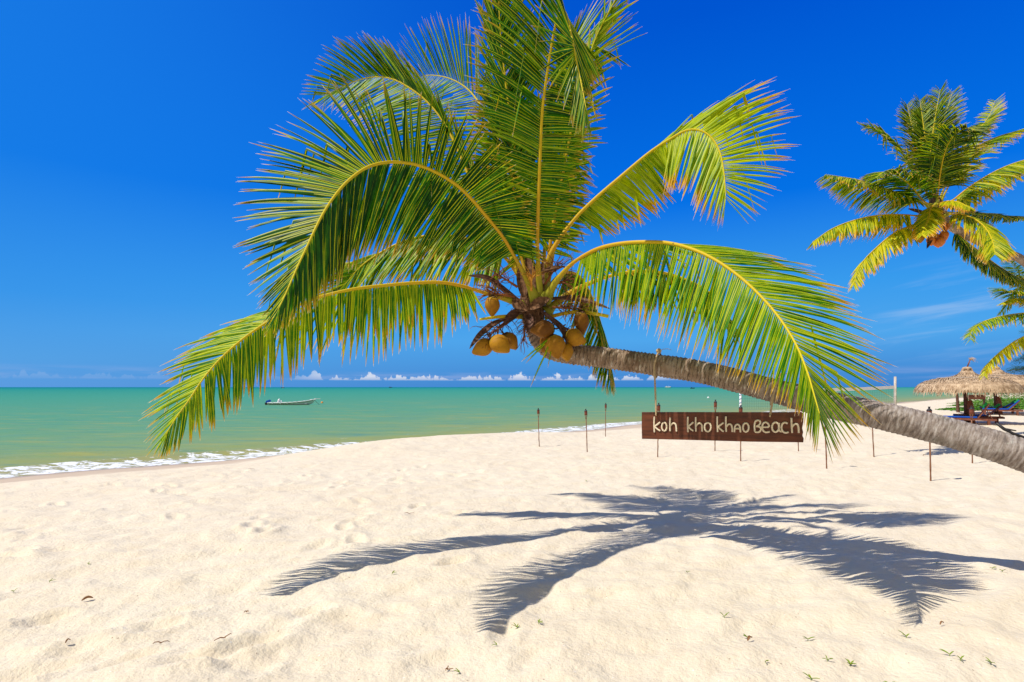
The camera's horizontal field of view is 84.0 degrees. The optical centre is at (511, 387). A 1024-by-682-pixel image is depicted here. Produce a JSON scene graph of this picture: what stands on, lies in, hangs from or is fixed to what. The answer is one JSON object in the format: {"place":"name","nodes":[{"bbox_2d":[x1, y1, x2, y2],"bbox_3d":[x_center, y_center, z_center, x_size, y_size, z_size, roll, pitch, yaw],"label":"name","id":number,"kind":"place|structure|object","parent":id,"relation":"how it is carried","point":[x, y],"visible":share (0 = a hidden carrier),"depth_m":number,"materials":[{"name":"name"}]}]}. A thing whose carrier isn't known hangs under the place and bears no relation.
{"place":"outdoors","nodes":[
{"label":"outdoors","id":0,"kind":"place"},
{"bbox_2d":[0,387,1002,477],"bbox_3d":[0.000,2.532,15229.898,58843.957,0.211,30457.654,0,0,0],"label":"sea","id":1,"kind":"structure","parent":0,"point":[46,430],"depth_m":50.35,"materials":[{"name":"liquid"}]},
{"bbox_2d":[265,398,320,404],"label":"motor boat","id":2,"kind":"object","parent":1,"relation":"on","point":[279,402],"visible":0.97,"depth_m":82.95,"materials":[{"name":"paint"}]},
{"bbox_2d":[0,392,1023,681],"bbox_3d":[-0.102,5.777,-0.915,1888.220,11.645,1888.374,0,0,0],"label":"sand","id":3,"kind":"structure","parent":0,"point":[634,558],"depth_m":5.78,"materials":[{"name":"beige sand"}]},
{"bbox_2d":[537,408,539,446],"bbox_3d":[0.893,1.413,19.308,0.094,1.403,0.094,0,0,0],"label":"garden torch","id":4,"kind":"object","parent":3,"relation":"on","point":[538,411],"visible":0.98,"depth_m":19.29,"materials":[{"name":"brown wood"}]},
{"bbox_2d":[138,0,1023,472],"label":"coconut palm","id":5,"kind":"object","parent":3,"relation":"on","point":[526,184],"visible":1,"depth_m":6.05,"materials":[{"name":"green plant"}]},
{"bbox_2d":[653,348,670,415],"bbox_3d":[1.721,-0.062,6.525,0.199,0.772,0.418,0,0,27],"label":"hanging rope","id":6,"kind":"object","parent":5,"relation":"hanging from","point":[658,351],"visible":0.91,"depth_m":6.44,"materials":[{"name":"beige fabric"}]},
{"bbox_2d":[642,412,803,441],"bbox_3d":[2.182,0.418,6.050,1.641,0.340,0.045,0,0,30],"label":"name board","id":7,"kind":"object","parent":6,"relation":"hanging from","point":[751,426],"visible":1,"depth_m":6.00,"materials":[{"name":"wood"}]},
{"bbox_2d":[769,373,786,416],"bbox_3d":[2.720,0.078,5.931,0.332,0.458,0.252,0,0,-21],"label":"hanging rope","id":8,"kind":"object","parent":5,"relation":"hanging from","point":[772,399],"visible":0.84,"depth_m":5.81,"materials":[{"name":"beige fabric"}]},
{"bbox_2d":[995,423,1023,437],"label":"broken twig","id":9,"kind":"object","parent":5,"relation":"on","point":[1007,430],"visible":1,"depth_m":5.01,"materials":[{"name":"black wood"}]},
{"bbox_2d":[584,409,587,451],"bbox_3d":[2.185,1.333,16.834,0.095,1.383,0.093,0,0,-40],"label":"garden torch","id":10,"kind":"object","parent":3,"relation":"on","point":[585,412],"visible":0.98,"depth_m":16.82,"materials":[{"name":"brown wood"}]},
{"bbox_2d":[605,403,606,436],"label":"garden torch","id":11,"kind":"object","parent":3,"relation":"on","point":[605,418],"visible":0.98,"depth_m":23.96,"materials":[{"name":"brown wood"}]},
{"bbox_2d":[657,403,659,456],"bbox_3d":[3.872,1.181,15.020,0.092,1.534,0.094,0,0,0],"label":"garden torch","id":12,"kind":"object","parent":3,"relation":"on","point":[658,407],"visible":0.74,"depth_m":15.01,"materials":[{"name":"brown wood"}]},
{"bbox_2d":[714,400,716,450],"bbox_3d":[5.974,1.171,16.706,0.092,1.609,0.094,0,0,0],"label":"garden torch","id":13,"kind":"object","parent":3,"relation":"on","point":[715,403],"visible":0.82,"depth_m":16.68,"materials":[{"name":"brown wood"}]},
{"bbox_2d":[739,405,742,460],"bbox_3d":[5.613,1.178,13.962,0.094,1.475,0.092,0,0,0],"label":"garden torch","id":14,"kind":"object","parent":3,"relation":"on","point":[740,409],"visible":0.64,"depth_m":13.95,"materials":[{"name":"brown wood"}]},
{"bbox_2d":[739,377,896,408],"bbox_3d":[14.253,0.796,25.997,10.173,2.625,0.129,0,0,-24],"label":"volleyball net","id":15,"kind":"object","parent":3,"relation":"on","point":[894,388],"visible":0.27,"depth_m":27.33,"materials":[{"name":"white fabric"}]},
{"bbox_2d":[824,426,826,468],"bbox_3d":[6.782,1.085,12.348,0.104,1.576,0.093,0,0,-38],"label":"garden torch","id":16,"kind":"object","parent":3,"relation":"on","point":[826,449],"visible":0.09,"depth_m":12.34,"materials":[{"name":"brown wood"}]},
{"bbox_2d":[872,428,874,456],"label":"garden torch","id":17,"kind":"object","parent":3,"relation":"on","point":[873,442],"visible":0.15,"depth_m":14.86,"materials":[{"name":"brown wood"}]},
{"bbox_2d":[807,81,1023,291],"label":"coconut palm","id":18,"kind":"object","parent":3,"relation":"on","point":[935,166],"visible":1,"depth_m":15.14,"materials":[{"name":"green plant"}]},
{"bbox_2d":[926,407,931,480],"bbox_3d":[7.925,1.125,10.805,0.092,1.512,0.094,0,0,0],"label":"garden torch","id":19,"kind":"object","parent":3,"relation":"on","point":[929,410],"visible":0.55,"depth_m":10.80,"materials":[{"name":"brown wood"}]},
{"bbox_2d":[956,392,959,411],"bbox_3d":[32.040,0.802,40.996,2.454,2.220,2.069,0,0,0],"label":"wooden post","id":20,"kind":"object","parent":3,"relation":"on","point":[957,403],"visible":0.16,"depth_m":40.93,"materials":[{"name":"brown wood"}]},
{"bbox_2d":[913,357,1023,423],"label":"thatched umbrella","id":21,"kind":"object","parent":3,"relation":"on","point":[964,381],"visible":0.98,"depth_m":27.03,"materials":[{"name":"beige wood"}]},
{"bbox_2d":[943,402,996,424],"bbox_3d":[21.685,1.273,27.000,2.000,1.125,0.710,0,0,38],"label":"sun lounger","id":22,"kind":"object","parent":3,"relation":"on","point":[978,418],"visible":0.74,"depth_m":26.67,"materials":[{"name":"red wood"}]},
{"bbox_2d":[969,406,973,462],"bbox_3d":[10.865,1.173,13.453,0.092,1.462,0.094,0,0,0],"label":"garden torch","id":23,"kind":"object","parent":3,"relation":"on","point":[971,410],"visible":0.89,"depth_m":13.44,"materials":[{"name":"brown wood"}]},
{"bbox_2d":[968,395,985,403],"bbox_3d":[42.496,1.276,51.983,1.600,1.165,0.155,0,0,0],"label":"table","id":24,"kind":"object","parent":3,"relation":"on","point":[970,397],"visible":0.64,"depth_m":51.94,"materials":[{"name":"red wood"}]},
{"bbox_2d":[952,403,1004,422],"bbox_3d":[23.423,1.318,28.600,2.000,1.013,0.710,0,0,36],"label":"sun lounger","id":25,"kind":"object","parent":3,"relation":"on","point":[998,406],"visible":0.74,"depth_m":28.15,"materials":[{"name":"red wood"}]},
{"bbox_2d":[935,393,1023,410],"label":"beach creeper","id":26,"kind":"object","parent":3,"relation":"on","point":[977,403],"visible":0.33,"depth_m":53.88,"materials":[{"name":"green plant"}]},
{"bbox_2d":[961,259,1023,379],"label":"coconut palm","id":27,"kind":"object","parent":3,"relation":"on","point":[1006,351],"visible":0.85,"depth_m":21.05,"materials":[{"name":"green plant"}]},
{"bbox_2d":[980,400,1018,413],"bbox_3d":[33.277,1.315,38.900,2.000,0.950,0.710,0,0,38],"label":"sun lounger","id":28,"kind":"object","parent":3,"relation":"on","point":[1010,404],"visible":0.57,"depth_m":38.33,"materials":[{"name":"blue wood"}]},
{"bbox_2d":[982,399,1023,415],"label":"sun lounger","id":29,"kind":"object","parent":3,"relation":"on","point":[1017,401],"visible":0.91,"depth_m":35.94,"materials":[{"name":"blue fabric"}]},
{"bbox_2d":[983,366,1023,413],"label":"thatched umbrella","id":30,"kind":"object","parent":3,"relation":"on","point":[1000,373],"visible":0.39,"depth_m":37.18,"materials":[{"name":"beige wood"}]},
{"bbox_2d":[997,328,1023,397],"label":"casuarina tree","id":31,"kind":"object","parent":3,"relation":"on","point":[1021,368],"visible":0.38,"depth_m":40.89,"materials":[{"name":"green plant"}]},
{"bbox_2d":[0,0,1023,386],"label":"sky","id":32,"kind":"structure","parent":0,"point":[127,127],"materials":[{"name":"blue"}]}
]}

